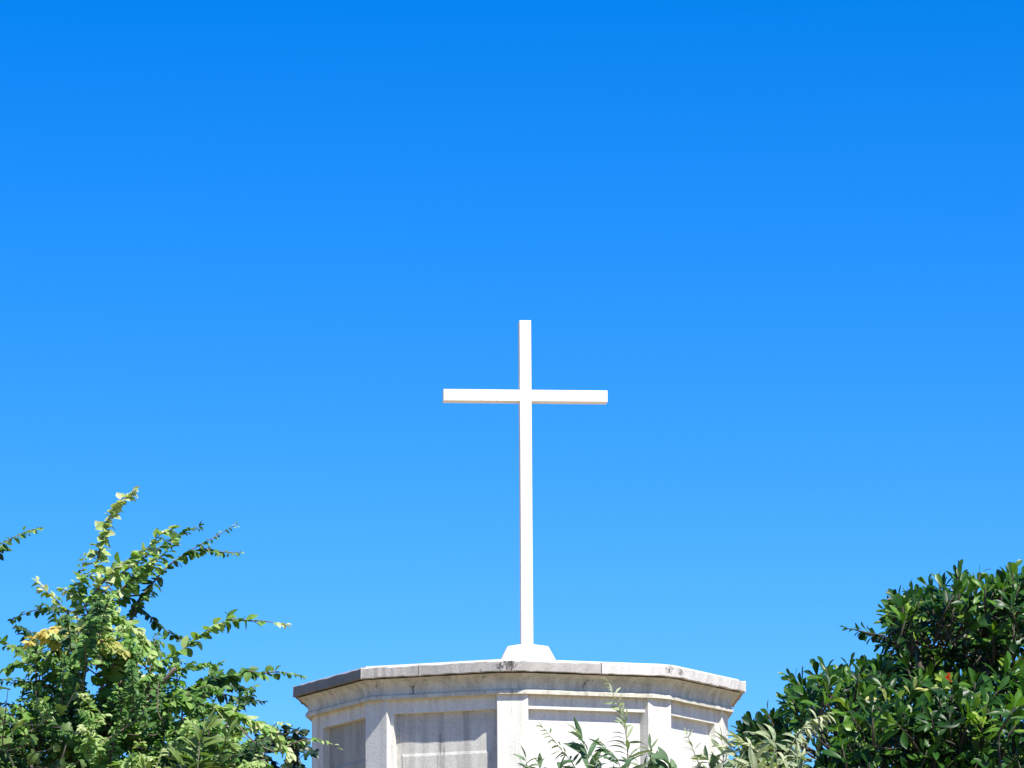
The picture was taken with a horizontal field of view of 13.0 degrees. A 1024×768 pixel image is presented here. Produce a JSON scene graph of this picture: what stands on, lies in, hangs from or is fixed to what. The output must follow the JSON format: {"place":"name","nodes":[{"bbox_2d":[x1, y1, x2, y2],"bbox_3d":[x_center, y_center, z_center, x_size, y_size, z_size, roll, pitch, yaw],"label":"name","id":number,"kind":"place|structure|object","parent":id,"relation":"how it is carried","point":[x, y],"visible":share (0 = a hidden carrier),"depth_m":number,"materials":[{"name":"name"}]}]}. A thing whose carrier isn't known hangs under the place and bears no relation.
{"place":"outdoors","nodes":[
{"label":"outdoors","id":0,"kind":"place"},
{"bbox_2d":[0,683,92,767],"bbox_3d":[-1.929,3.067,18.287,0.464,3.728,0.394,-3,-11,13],"label":"lobed leaf sapling","id":1,"kind":"object","parent":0,"point":[32,757],"visible":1,"depth_m":18.56,"materials":[{"name":"leaf"},{"name":"dark bark"}]},
{"bbox_2d":[0,486,342,767],"bbox_3d":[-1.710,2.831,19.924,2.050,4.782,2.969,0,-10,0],"label":"arching shrub","id":2,"kind":"object","parent":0,"point":[118,710],"visible":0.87,"depth_m":19.82,"materials":[{"name":"green plant"}]},
{"bbox_2d":[131,708,247,767],"bbox_3d":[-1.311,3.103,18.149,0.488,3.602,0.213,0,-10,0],"label":"lance leaf sapling","id":3,"kind":"object","parent":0,"point":[192,742],"visible":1,"depth_m":18.43,"materials":[{"name":"leaf"},{"name":"green twig"}]},
{"bbox_2d":[248,724,318,767],"bbox_3d":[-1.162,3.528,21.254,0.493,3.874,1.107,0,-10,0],"label":"dark bush","id":4,"kind":"object","parent":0,"point":[298,748],"visible":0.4,"depth_m":21.46,"materials":[{"name":"green plant"}]},
{"bbox_2d":[0,0,1023,767],"label":"sky","id":5,"kind":"structure","parent":0,"point":[251,251],"materials":[{"name":"blue"}]},
{"bbox_2d":[293,659,745,767],"bbox_3d":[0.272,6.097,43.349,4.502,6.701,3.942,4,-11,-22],"label":"octagonal tower","id":6,"kind":"structure","parent":0,"point":[476,714],"depth_m":42.28,"materials":[{"name":"white concrete"}]},
{"bbox_2d":[442,320,607,659],"bbox_3d":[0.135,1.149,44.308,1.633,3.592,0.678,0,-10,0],"label":"roof cross","id":7,"kind":"object","parent":6,"relation":"on","point":[525,397],"visible":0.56,"depth_m":44.36,"materials":[{"name":"white paint"}]},
{"bbox_2d":[513,717,607,767],"bbox_3d":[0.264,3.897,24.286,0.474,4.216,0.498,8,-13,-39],"label":"silver shrub","id":8,"kind":"object","parent":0,"point":[580,748],"visible":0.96,"depth_m":24.63,"materials":[{"name":"green plant"}]},
{"bbox_2d":[586,676,659,767],"bbox_3d":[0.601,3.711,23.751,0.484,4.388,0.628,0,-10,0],"label":"silver shrub","id":9,"kind":"object","parent":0,"point":[628,762],"visible":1,"depth_m":24.04,"materials":[{"name":"green plant"}]},
{"bbox_2d":[648,725,736,767],"bbox_3d":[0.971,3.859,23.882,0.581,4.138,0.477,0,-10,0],"label":"silver shrub","id":10,"kind":"object","parent":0,"point":[656,762],"visible":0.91,"depth_m":24.31,"materials":[{"name":"green plant"}]},
{"bbox_2d":[717,709,836,767],"bbox_3d":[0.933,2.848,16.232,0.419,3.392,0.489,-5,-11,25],"label":"silver shrub","id":11,"kind":"object","parent":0,"point":[754,761],"visible":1,"depth_m":16.61,"materials":[{"name":"green plant"}]},
{"bbox_2d":[729,559,1023,767],"bbox_3d":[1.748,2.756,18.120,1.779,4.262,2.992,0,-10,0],"label":"glossy tree","id":12,"kind":"object","parent":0,"point":[957,726],"visible":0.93,"depth_m":18.07,"materials":[{"name":"green plant"}]}
]}

